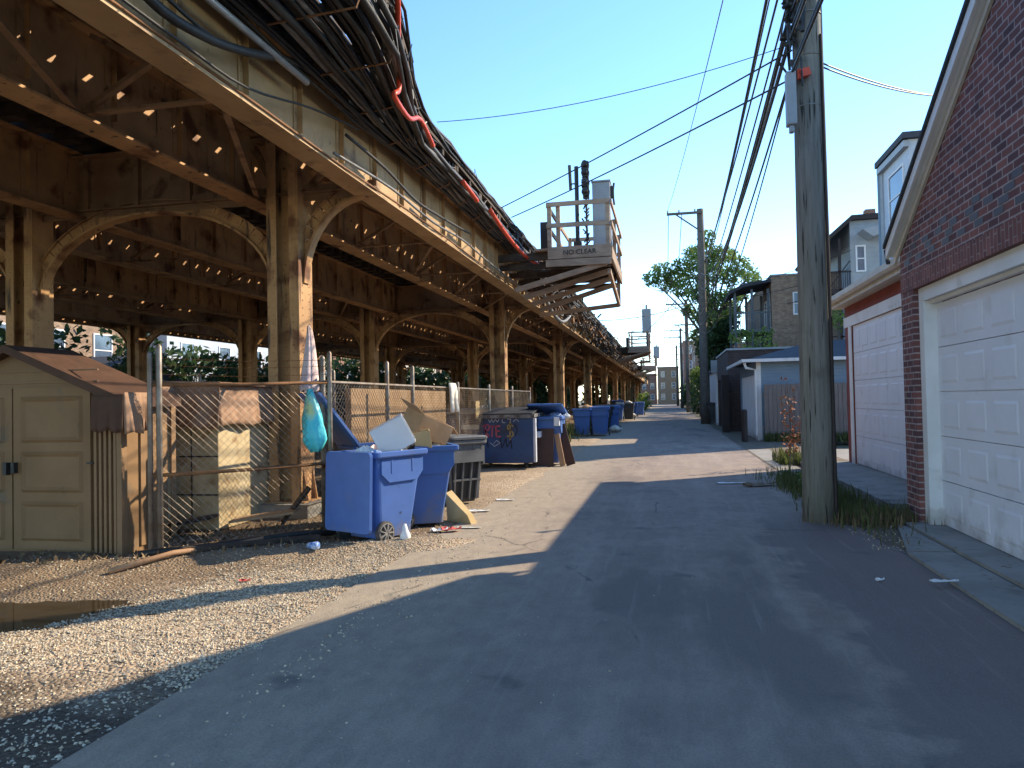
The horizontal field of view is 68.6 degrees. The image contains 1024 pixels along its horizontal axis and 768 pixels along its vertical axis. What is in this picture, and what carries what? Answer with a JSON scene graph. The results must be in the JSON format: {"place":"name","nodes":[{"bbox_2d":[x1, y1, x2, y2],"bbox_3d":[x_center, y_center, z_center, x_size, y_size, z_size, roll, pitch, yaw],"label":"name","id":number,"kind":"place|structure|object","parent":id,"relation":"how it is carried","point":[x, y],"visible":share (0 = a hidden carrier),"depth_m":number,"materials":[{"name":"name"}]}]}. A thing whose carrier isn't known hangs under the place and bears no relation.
{"place":"outdoors","nodes":[
{"label":"outdoors","id":0,"kind":"place"},
{"bbox_2d":[0,315,123,356],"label":"house","id":1,"kind":"structure","parent":0,"point":[97,344],"depth_m":39.91,"materials":[{"name":"beige brick"}]},
{"bbox_2d":[93,333,112,356],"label":"window","id":2,"kind":"structure","parent":1,"relation":"in","point":[100,349],"depth_m":40.66,"materials":[{"name":"glass"}]},
{"bbox_2d":[124,333,267,380],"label":"house","id":3,"kind":"structure","parent":0,"point":[223,349],"depth_m":48.81,"materials":[{"name":"paint"}]},
{"bbox_2d":[0,403,657,767],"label":"gravel strip","id":4,"kind":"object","parent":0,"point":[499,480],"visible":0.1,"depth_m":6.46,"materials":[{"name":"gravel"}]},
{"bbox_2d":[0,320,92,357],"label":"tree row","id":5,"kind":"object","parent":4,"relation":"on","point":[63,334],"visible":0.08,"depth_m":27.93,"materials":[{"name":"green plant"}]},
{"bbox_2d":[0,600,162,632],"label":"puddle","id":6,"kind":"object","parent":4,"relation":"on","point":[19,616],"depth_m":6.05,"materials":[{"name":"liquid"}]},
{"bbox_2d":[0,345,180,555],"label":"storage shed","id":7,"kind":"structure","parent":4,"relation":"on","point":[70,481],"depth_m":8.42,"materials":[{"name":"beige plastic"}]},
{"bbox_2d":[0,388,13,548],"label":"door","id":8,"kind":"structure","parent":7,"relation":"in","point":[6,395],"depth_m":8.53,"materials":[{"name":"beige plastic"}]},
{"bbox_2d":[10,387,93,550],"bbox_3d":[-5.147,0.946,8.394,1.050,1.820,0.095,-1,-1,12],"label":"door","id":9,"kind":"structure","parent":7,"relation":"in","point":[52,466],"depth_m":8.40,"materials":[{"name":"beige plastic"}]},
{"bbox_2d":[90,394,123,432],"bbox_3d":[-4.363,0.320,8.073,0.362,0.416,0.058,-1,-1,6],"label":"tarp flap","id":10,"kind":"object","parent":7,"relation":"hanging from","point":[106,412],"visible":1,"depth_m":8.07,"materials":[{"name":"fabric"}]},
{"bbox_2d":[123,392,146,433],"bbox_3d":[-4.094,0.319,8.254,0.084,0.456,0.401,-1,-1,15],"label":"tarp flap","id":11,"kind":"object","parent":7,"relation":"hanging from","point":[135,410],"visible":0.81,"depth_m":8.22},
{"bbox_2d":[0,518,355,564],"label":"ground litter","id":12,"kind":"object","parent":4,"relation":"on","point":[55,558],"visible":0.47,"depth_m":8.26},
{"bbox_2d":[98,327,266,381],"bbox_3d":[-17.267,-0.273,41.309,10.396,6.348,5.479,0,-2,-41],"label":"tree row","id":13,"kind":"object","parent":4,"relation":"on","point":[171,352],"visible":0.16,"depth_m":39.56,"materials":[{"name":"green plant"}]},
{"bbox_2d":[107,348,268,429],"bbox_3d":[-14.613,0.505,35.433,3.654,4.940,14.303,-1,-1,12],"label":"tree row","id":14,"kind":"object","parent":4,"relation":"on","point":[232,362],"visible":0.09,"depth_m":35.29,"materials":[{"name":"green plant"}]},
{"bbox_2d":[108,532,281,573],"bbox_3d":[-3.270,1.765,7.963,0.067,0.122,1.959,-2,-2,37],"label":"wooden pole","id":15,"kind":"object","parent":4,"relation":"on","point":[148,560],"visible":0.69,"depth_m":7.52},
{"bbox_2d":[169,419,268,529],"bbox_3d":[-4.062,1.197,10.442,0.750,1.450,1.265,-1,-1,12],"label":"storage cabinet","id":16,"kind":"object","parent":4,"relation":"on","point":[240,435],"visible":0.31,"depth_m":9.88,"materials":[{"name":"brown paint"}]},
{"bbox_2d":[137,530,336,556],"bbox_3d":[-3.010,1.771,8.436,2.165,0.094,0.127,0,-2,-32],"label":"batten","id":17,"kind":"object","parent":4,"relation":"on","point":[151,552],"visible":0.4,"depth_m":8.54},
{"bbox_2d":[147,344,332,549],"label":"chain link gate","id":18,"kind":"structure","parent":4,"relation":"on","point":[159,439],"depth_m":8.53,"materials":[{"name":"metal"}]},
{"bbox_2d":[302,389,326,452],"bbox_3d":[-2.434,0.454,9.235,0.338,0.785,0.188,-1,-1,12],"label":"plastic bag","id":19,"kind":"object","parent":18,"relation":"hanging from","point":[314,431],"visible":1,"depth_m":9.18,"materials":[{"name":"plastic"}]},
{"bbox_2d":[182,534,320,551],"bbox_3d":[-2.824,1.742,8.216,1.451,0.076,0.090,0,-2,-32],"label":"timber batten","id":20,"kind":"object","parent":4,"relation":"on","point":[218,546],"visible":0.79,"depth_m":8.19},
{"bbox_2d":[228,507,300,522],"bbox_3d":[-3.230,1.722,9.833,0.828,0.130,0.400,-1,-1,-2],"label":"wooden plank","id":21,"kind":"object","parent":4,"relation":"on","point":[261,516],"visible":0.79,"depth_m":9.69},
{"bbox_2d":[0,498,539,767],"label":"gravel chips","id":22,"kind":"object","parent":4,"relation":"on","point":[117,622],"visible":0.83,"depth_m":5.49,"materials":[{"name":"gravel"}]},
{"bbox_2d":[266,355,359,393],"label":"tree row","id":23,"kind":"object","parent":4,"relation":"on","point":[336,363],"visible":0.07,"depth_m":58.05,"materials":[{"name":"green plant"}]},
{"bbox_2d":[0,0,649,518],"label":"elevated railway","id":24,"kind":"object","parent":4,"relation":"on","point":[152,184],"visible":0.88,"depth_m":11.80,"materials":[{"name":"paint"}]},
{"bbox_2d":[141,380,282,386],"bbox_3d":[-4.427,-0.007,10.625,1.820,0.120,1.800,-1,-1,12],"label":"canvas sheet","id":25,"kind":"object","parent":24,"relation":"attached to","point":[197,382],"visible":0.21,"depth_m":9.69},
{"bbox_2d":[169,381,219,428],"bbox_3d":[-4.597,0.288,9.754,1.731,0.607,0.133,-1,-1,13],"label":"tarp","id":26,"kind":"object","parent":25,"relation":"hanging from","point":[202,409],"visible":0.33,"depth_m":9.63,"materials":[{"name":"fabric"}]},
{"bbox_2d":[219,386,274,425],"bbox_3d":[-3.603,0.287,10.335,0.077,0.556,1.422,-1,-1,13],"label":"tarp","id":27,"kind":"object","parent":25,"relation":"hanging from","point":[245,410],"visible":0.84,"depth_m":10.24,"materials":[{"name":"fabric"}]},
{"bbox_2d":[107,0,514,288],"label":"edge cable","id":28,"kind":"object","parent":24,"relation":"attached to","point":[156,32],"visible":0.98,"depth_m":7.63,"materials":[{"name":"metal"}]},
{"bbox_2d":[344,133,469,233],"bbox_3d":[-1.487,-3.072,12.575,0.076,0.264,6.103,-1,-1,12],"label":"edge cable","id":29,"kind":"object","parent":24,"relation":"attached to","point":[362,148],"visible":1,"depth_m":11.31,"materials":[{"name":"black rubber"}]},
{"bbox_2d":[333,152,528,293],"bbox_3d":[-0.831,-2.805,15.855,0.072,0.170,13.401,-1,-1,12],"label":"edge cable","id":30,"kind":"object","parent":24,"relation":"attached to","point":[395,191],"visible":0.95,"depth_m":12.04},
{"bbox_2d":[217,0,648,379],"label":"cable bundle","id":31,"kind":"object","parent":24,"relation":"attached to","point":[418,153],"visible":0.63,"depth_m":9.12,"materials":[{"name":"black rubber"}]},
{"bbox_2d":[121,0,358,129],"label":"drooping cable","id":32,"kind":"object","parent":31,"relation":"attached to","point":[148,18],"visible":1,"depth_m":6.83,"materials":[{"name":"black rubber"}]},
{"bbox_2d":[143,0,348,102],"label":"drooping cable","id":33,"kind":"object","parent":31,"relation":"attached to","point":[160,8],"visible":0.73,"depth_m":6.68,"materials":[{"name":"black rubber"}]},
{"bbox_2d":[204,0,309,85],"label":"steel conduit","id":34,"kind":"object","parent":31,"relation":"attached to","point":[224,12],"visible":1,"depth_m":7.37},
{"bbox_2d":[391,0,434,147],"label":"orange conduit","id":35,"kind":"object","parent":31,"relation":"attached to","point":[399,105],"visible":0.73,"depth_m":9.10,"materials":[{"name":"plastic"}]},
{"bbox_2d":[498,198,622,316],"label":"signal platform","id":36,"kind":"structure","parent":24,"relation":"attached to","point":[596,267],"depth_m":19.20,"materials":[{"name":"beige metal"}]},
{"bbox_2d":[568,160,589,245],"bbox_3d":[1.762,-4.630,19.677,0.572,2.470,0.370,-1,-1,12],"label":"railway signal","id":37,"kind":"object","parent":36,"relation":"on","point":[585,173],"visible":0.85,"depth_m":19.70,"materials":[{"name":"black metal"}]},
{"bbox_2d":[591,179,614,244],"bbox_3d":[2.532,-4.480,20.551,0.629,2.080,0.580,-1,-1,12],"label":"signal cabinet","id":38,"kind":"object","parent":36,"relation":"on","point":[601,189],"visible":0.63,"depth_m":20.32,"materials":[{"name":"grey metal"}]},
{"bbox_2d":[617,331,650,365],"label":"signal platform","id":39,"kind":"structure","parent":24,"relation":"attached to","point":[636,352],"depth_m":57.59,"materials":[{"name":"brown wood"}]},
{"bbox_2d":[298,392,374,449],"bbox_3d":[-2.050,0.990,10.169,1.474,1.771,0.744,0,-2,-36],"label":"lid","id":40,"kind":"object","parent":4,"relation":"on","point":[346,437],"visible":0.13,"depth_m":9.77,"materials":[{"name":"blue plastic"}]},
{"bbox_2d":[261,360,449,421],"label":"tree row","id":41,"kind":"object","parent":4,"relation":"on","point":[418,379],"visible":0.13,"depth_m":51.31,"materials":[{"name":"green plant"}]},
{"bbox_2d":[325,448,427,540],"bbox_3d":[-1.581,1.304,8.879,0.744,1.064,1.006,-2,-2,36],"label":"wheeled cart","id":42,"kind":"object","parent":4,"relation":"on","point":[370,495],"visible":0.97,"depth_m":8.56,"materials":[{"name":"blue plastic"}]},
{"bbox_2d":[369,413,415,451],"bbox_3d":[-1.421,0.618,8.939,0.548,0.533,0.297,-1,-1,-5],"label":"clear plastic box","id":43,"kind":"object","parent":42,"relation":"in","point":[395,433],"visible":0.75,"depth_m":8.81,"materials":[{"name":"plastic"}]},
{"bbox_2d":[345,388,445,442],"bbox_3d":[-2.073,1.046,14.509,0.100,1.860,5.200,-1,-1,12],"label":"plywood screen","id":44,"kind":"object","parent":4,"relation":"on","point":[382,409],"visible":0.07,"depth_m":12.96,"materials":[{"name":"wood"}]},
{"bbox_2d":[320,356,530,528],"bbox_3d":[-0.843,0.916,16.667,0.248,2.370,14.948,-1,-1,12],"label":"chain link fence","id":45,"kind":"object","parent":4,"relation":"on","point":[387,385],"visible":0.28,"depth_m":12.56,"materials":[{"name":"metal"}]},
{"bbox_2d":[299,325,318,391],"bbox_3d":[-2.722,-0.367,9.980,0.251,0.978,1.212,-1,-1,-17],"label":"plastic sheet","id":46,"kind":"object","parent":45,"relation":"hanging from","point":[308,370],"visible":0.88,"depth_m":9.85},
{"bbox_2d":[410,442,458,528],"bbox_3d":[-1.224,1.323,9.829,0.962,1.055,0.732,-1,-1,-16],"label":"wheeled cart","id":47,"kind":"object","parent":4,"relation":"on","point":[431,488],"visible":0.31,"depth_m":9.59,"materials":[{"name":"blue plastic"}]},
{"bbox_2d":[412,429,431,447],"bbox_3d":[-1.190,0.716,9.597,0.329,0.276,0.238,-1,-1,-8],"label":"cardboard box","id":48,"kind":"object","parent":47,"relation":"in","point":[422,437],"visible":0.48,"depth_m":9.50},
{"bbox_2d":[401,398,457,444],"bbox_3d":[-1.113,0.511,10.018,0.485,0.664,0.804,-2,-2,42],"label":"cardboard box","id":49,"kind":"object","parent":47,"relation":"in","point":[417,419],"visible":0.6,"depth_m":9.84,"materials":[{"name":"cardboard"}]},
{"bbox_2d":[446,490,476,523],"bbox_3d":[-0.688,1.646,10.020,0.153,0.398,0.549,0,-2,-43],"label":"folded carton","id":50,"kind":"object","parent":4,"relation":"on","point":[458,511],"visible":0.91,"depth_m":9.98,"materials":[{"name":"cardboard"}]},
{"bbox_2d":[445,434,486,501],"bbox_3d":[-0.907,1.345,11.806,0.692,1.091,0.914,0,-2,-38],"label":"wheeled cart","id":51,"kind":"object","parent":4,"relation":"on","point":[464,475],"visible":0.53,"depth_m":11.54,"materials":[{"name":"black plastic"}]},
{"bbox_2d":[406,367,546,407],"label":"tree row","id":52,"kind":"object","parent":4,"relation":"on","point":[441,379],"visible":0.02,"depth_m":74.03,"materials":[{"name":"green plant"}]},
{"bbox_2d":[446,407,543,468],"bbox_3d":[-0.632,1.314,18.515,2.780,1.449,1.460,-1,-1,12],"label":"dumpster","id":53,"kind":"object","parent":4,"relation":"on","point":[513,434],"visible":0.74,"depth_m":17.74,"materials":[{"name":"blue paint"}]},
{"bbox_2d":[443,374,579,407],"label":"tree row","id":54,"kind":"object","parent":4,"relation":"on","point":[541,394],"visible":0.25,"depth_m":105.44,"materials":[{"name":"green plant"}]},
{"bbox_2d":[533,428,553,466],"bbox_3d":[0.763,1.543,18.175,0.500,0.924,0.178,-1,-1,12],"label":"brown panel","id":55,"kind":"object","parent":4,"relation":"on","point":[546,449],"visible":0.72,"depth_m":18.14,"materials":[{"name":"laminate"}]},
{"bbox_2d":[527,403,567,463],"bbox_3d":[0.905,1.248,18.745,0.893,1.531,1.107,-1,-1,12],"label":"wheeled cart","id":56,"kind":"object","parent":4,"relation":"on","point":[544,422],"visible":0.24,"depth_m":18.30,"materials":[{"name":"blue plastic"}]},
{"bbox_2d":[571,408,591,434],"bbox_3d":[3.106,1.696,33.245,0.878,1.213,1.107,-1,-1,7],"label":"wheeled cart","id":57,"kind":"object","parent":4,"relation":"on","point":[581,417],"visible":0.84,"depth_m":32.84,"materials":[{"name":"blue plastic"}]},
{"bbox_2d":[588,406,610,434],"bbox_3d":[3.898,1.641,33.274,0.893,1.293,1.130,-1,-1,12],"label":"wheeled cart","id":58,"kind":"object","parent":4,"relation":"on","point":[599,417],"visible":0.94,"depth_m":32.89,"materials":[{"name":"blue plastic"}]},
{"bbox_2d":[581,381,636,404],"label":"tree row","id":59,"kind":"object","parent":4,"relation":"on","point":[609,389],"visible":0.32,"depth_m":129.19,"materials":[{"name":"green plant"}]},
{"bbox_2d":[50,404,1023,767],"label":"alley road","id":60,"kind":"structure","parent":0,"point":[676,604],"depth_m":4.71,"materials":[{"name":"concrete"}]},
{"bbox_2d":[561,423,575,465],"bbox_3d":[1.323,1.488,18.442,0.148,1.040,0.517,0,-2,-42],"label":"red brown board","id":61,"kind":"object","parent":60,"relation":"on","point":[567,451],"visible":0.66,"depth_m":18.40,"materials":[{"name":"laminate"}]},
{"bbox_2d":[657,366,679,403],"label":"apartment building","id":62,"kind":"structure","parent":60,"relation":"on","point":[666,376],"depth_m":200.77,"materials":[{"name":"beige brick"}]},
{"bbox_2d":[666,299,691,411],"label":"utility pole","id":63,"kind":"object","parent":60,"relation":"on","point":[688,395],"visible":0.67,"depth_m":82.19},
{"bbox_2d":[667,208,709,423],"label":"utility pole","id":64,"kind":"object","parent":60,"relation":"on","point":[704,372],"visible":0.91,"depth_m":45.50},
{"bbox_2d":[778,0,837,522],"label":"utility pole","id":65,"kind":"object","parent":60,"relation":"on","point":[805,104],"visible":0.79,"depth_m":9.49,"materials":[{"name":"brown wood"}]},
{"bbox_2d":[439,44,791,121],"bbox_3d":[1.194,-4.183,10.787,5.335,0.201,0.011,-2,-1,26],"label":"service drop","id":66,"kind":"object","parent":65,"relation":"attached to","point":[621,93],"visible":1,"depth_m":10.60,"materials":[{"name":"black rubber"}]},
{"bbox_2d":[501,49,791,207],"bbox_3d":[1.663,-4.118,13.292,0.022,0.085,8.323,0,-1,-27],"label":"service drop","id":67,"kind":"object","parent":65,"relation":"attached to","point":[658,124],"visible":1,"depth_m":11.83,"materials":[{"name":"black rubber"}]},
{"bbox_2d":[511,81,784,217],"bbox_3d":[1.788,-3.973,13.877,0.024,0.415,9.285,-1,-1,-23],"label":"service drop","id":68,"kind":"object","parent":65,"relation":"attached to","point":[774,87],"visible":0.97,"depth_m":12.12,"materials":[{"name":"black rubber"}]},
{"bbox_2d":[699,0,767,269],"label":"utility line","id":69,"kind":"object","parent":65,"relation":"attached to","point":[758,39],"visible":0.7,"depth_m":15.32,"materials":[{"name":"black rubber"}]},
{"bbox_2d":[698,0,769,296],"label":"utility line","id":70,"kind":"object","parent":65,"relation":"attached to","point":[742,120],"visible":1,"depth_m":15.42,"materials":[{"name":"black rubber"}]},
{"bbox_2d":[698,0,777,277],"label":"utility line","id":71,"kind":"object","parent":65,"relation":"attached to","point":[770,26],"visible":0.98,"depth_m":14.26,"materials":[{"name":"black rubber"}]},
{"bbox_2d":[699,10,784,303],"bbox_3d":[7.464,-4.810,27.577,0.030,0.642,36.752,-1,-1,12],"label":"utility line","id":72,"kind":"object","parent":65,"relation":"attached to","point":[778,36],"visible":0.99,"depth_m":14.25,"materials":[{"name":"black rubber"}]},
{"bbox_2d":[700,91,784,324],"bbox_3d":[7.501,-3.487,27.595,0.030,0.888,36.654,-1,-1,12],"label":"utility line","id":73,"kind":"object","parent":65,"relation":"attached to","point":[777,118],"visible":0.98,"depth_m":13.32,"materials":[{"name":"black rubber"}]},
{"bbox_2d":[700,26,784,309],"bbox_3d":[7.511,-4.415,27.611,0.034,0.837,36.654,-1,-1,12],"label":"utility line","id":74,"kind":"object","parent":65,"relation":"attached to","point":[748,165],"visible":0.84,"depth_m":15.35,"materials":[{"name":"black rubber"}]},
{"bbox_2d":[701,50,786,289],"bbox_3d":[7.490,-4.992,27.576,0.040,2.289,36.757,-1,-1,12],"label":"utility line","id":75,"kind":"object","parent":65,"relation":"attached to","point":[771,105],"visible":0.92,"depth_m":12.99,"materials":[{"name":"black rubber"}]},
{"bbox_2d":[700,18,790,314],"bbox_3d":[7.502,-4.141,27.607,0.053,0.802,36.656,-1,-1,12],"label":"utility line","id":76,"kind":"object","parent":65,"relation":"attached to","point":[769,95],"visible":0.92,"depth_m":13.20,"materials":[{"name":"black rubber"}]},
{"bbox_2d":[702,62,793,332],"bbox_3d":[7.596,-3.142,27.569,0.023,1.377,36.656,-1,-1,12],"label":"utility line","id":77,"kind":"object","parent":65,"relation":"attached to","point":[756,201],"visible":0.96,"depth_m":13.90,"materials":[{"name":"black rubber"}]},
{"bbox_2d":[619,373,656,403],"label":"apartment building","id":78,"kind":"structure","parent":0,"point":[651,388],"depth_m":206.53,"materials":[{"name":"beige brick"}]},
{"bbox_2d":[319,0,963,400],"label":"sky","id":79,"kind":"structure","parent":0,"point":[473,59],"materials":[{"name":"blue"}]},
{"bbox_2d":[485,399,848,448],"bbox_3d":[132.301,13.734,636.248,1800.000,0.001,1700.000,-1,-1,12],"label":"ground","id":80,"kind":"structure","parent":0,"point":[842,445],"depth_m":25.93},
{"bbox_2d":[831,250,906,479],"bbox_3d":[9.492,-0.893,12.703,6.493,5.390,8.200,-1,-1,12],"label":"garage","id":81,"kind":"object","parent":80,"relation":"on","point":[870,302],"depth_m":14.56,"materials":[{"name":"paint"}]},
{"bbox_2d":[853,307,906,479],"bbox_3d":[6.861,0.167,13.220,0.054,3.000,6.520,-1,-1,12],"label":"door","id":82,"kind":"structure","parent":81,"relation":"in","point":[877,341],"depth_m":14.40,"materials":[{"name":"white metal"}]},
{"bbox_2d":[883,0,1023,560],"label":"brick garage","id":83,"kind":"structure","parent":80,"relation":"on","point":[954,240],"depth_m":7.50,"materials":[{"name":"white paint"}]},
{"bbox_2d":[936,274,1023,560],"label":"door","id":84,"kind":"structure","parent":83,"relation":"in","point":[980,332],"depth_m":7.49,"materials":[{"name":"white metal"}]},
{"bbox_2d":[679,402,752,437],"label":"backyard ground","id":85,"kind":"structure","parent":0,"point":[736,434],"depth_m":33.88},
{"bbox_2d":[687,368,699,413],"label":"hedge","id":86,"kind":"object","parent":85,"relation":"on","point":[694,389],"visible":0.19,"depth_m":73.29,"materials":[{"name":"green plant"}]},
{"bbox_2d":[640,229,761,357],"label":"tree","id":87,"kind":"object","parent":85,"relation":"on","point":[670,277],"visible":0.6,"depth_m":53.37,"materials":[{"name":"green plant"}]},
{"bbox_2d":[709,360,718,424],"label":"white garage","id":88,"kind":"structure","parent":85,"relation":"on","point":[713,385],"depth_m":43.38,"materials":[{"name":"paint"}]},
{"bbox_2d":[693,311,741,403],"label":"vine thicket","id":89,"kind":"object","parent":85,"relation":"on","point":[718,334],"visible":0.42,"depth_m":50.57,"materials":[{"name":"green plant"}]},
{"bbox_2d":[728,326,777,347],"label":"shrub","id":90,"kind":"object","parent":85,"relation":"on","point":[748,337],"visible":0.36,"depth_m":41.03,"materials":[{"name":"green plant"}]},
{"bbox_2d":[716,346,793,431],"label":"dark brick garage","id":91,"kind":"structure","parent":85,"relation":"on","point":[727,357],"depth_m":34.63,"materials":[{"name":"grey paint"}]},
{"bbox_2d":[726,340,848,442],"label":"blue sided garage","id":92,"kind":"structure","parent":85,"relation":"on","point":[758,373],"depth_m":26.91,"materials":[{"name":"grey"}]},
{"bbox_2d":[742,375,755,438],"bbox_3d":[9.530,0.892,30.079,0.040,2.380,5.200,-1,-1,12],"label":"door","id":93,"kind":"structure","parent":92,"relation":"in","point":[748,390],"depth_m":29.76,"materials":[{"name":"white paint"}]},
{"bbox_2d":[795,209,879,339],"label":"grey porch house","id":94,"kind":"structure","parent":85,"relation":"on","point":[857,235],"depth_m":39.28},
{"bbox_2d":[855,245,865,271],"bbox_3d":[18.237,-6.566,39.210,0.500,1.400,0.050,-1,-1,12],"label":"window","id":95,"kind":"structure","parent":94,"relation":"in","point":[860,250],"depth_m":39.22,"materials":[{"name":"glass"}]},
{"bbox_2d":[874,130,920,265],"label":"sided house","id":96,"kind":"structure","parent":85,"relation":"on","point":[892,164],"depth_m":31.65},
{"bbox_2d":[888,163,903,224],"bbox_3d":[15.936,-7.782,31.107,0.050,2.150,2.100,-1,-1,12],"label":"window","id":97,"kind":"structure","parent":96,"relation":"in","point":[896,179],"depth_m":31.34,"materials":[{"name":"glass"}]},
{"bbox_2d":[721,375,729,431],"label":"gate panel","id":98,"kind":"structure","parent":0,"point":[725,403],"depth_m":33.93,"materials":[{"name":"brown paint"}]},
{"bbox_2d":[724,271,838,347],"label":"brick flat building","id":99,"kind":"structure","parent":0,"point":[780,316],"depth_m":42.96,"materials":[{"name":"brick"}]},
{"bbox_2d":[748,449,848,471],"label":"side pavement","id":100,"kind":"structure","parent":0,"point":[765,455],"depth_m":19.75,"materials":[{"name":"concrete"}]},
{"bbox_2d":[779,377,800,462],"bbox_3d":[6.191,0.838,16.662,0.453,2.045,0.366,-1,-1,-17],"label":"weed stalk","id":101,"kind":"object","parent":100,"relation":"on","point":[789,437],"visible":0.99,"depth_m":16.68,"materials":[{"name":"red plant"}]},
{"bbox_2d":[729,438,906,551],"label":"dirt verge","id":102,"kind":"structure","parent":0,"point":[754,443],"depth_m":18.03,"materials":[{"name":"soil"}]},
{"bbox_2d":[762,382,847,435],"bbox_3d":[12.211,0.924,25.986,6.710,2.000,0.080,-1,-1,12],"label":"board fence","id":103,"kind":"object","parent":102,"relation":"on","point":[772,409],"visible":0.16,"depth_m":26.46,"materials":[{"name":"wood"}]},
{"bbox_2d":[763,430,848,465],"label":"verge grass","id":104,"kind":"structure","parent":102,"relation":"on","point":[781,457],"depth_m":25.52,"materials":[{"name":"green plant"}]},
{"bbox_2d":[745,461,926,544],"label":"weeds","id":105,"kind":"object","parent":102,"relation":"on","point":[788,480],"visible":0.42,"depth_m":9.89,"materials":[{"name":"green plant"}]},
{"bbox_2d":[789,486,945,546],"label":"dry weeds","id":106,"kind":"object","parent":102,"relation":"on","point":[899,517],"visible":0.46,"depth_m":9.07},
{"bbox_2d":[800,462,907,508],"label":"driveway slab","id":107,"kind":"structure","parent":0,"point":[881,485],"depth_m":12.77,"materials":[{"name":"concrete"}]},
{"bbox_2d":[898,522,1023,631],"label":"concrete apron","id":108,"kind":"object","parent":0,"point":[990,577],"visible":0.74,"depth_m":6.73,"materials":[{"name":"concrete"}]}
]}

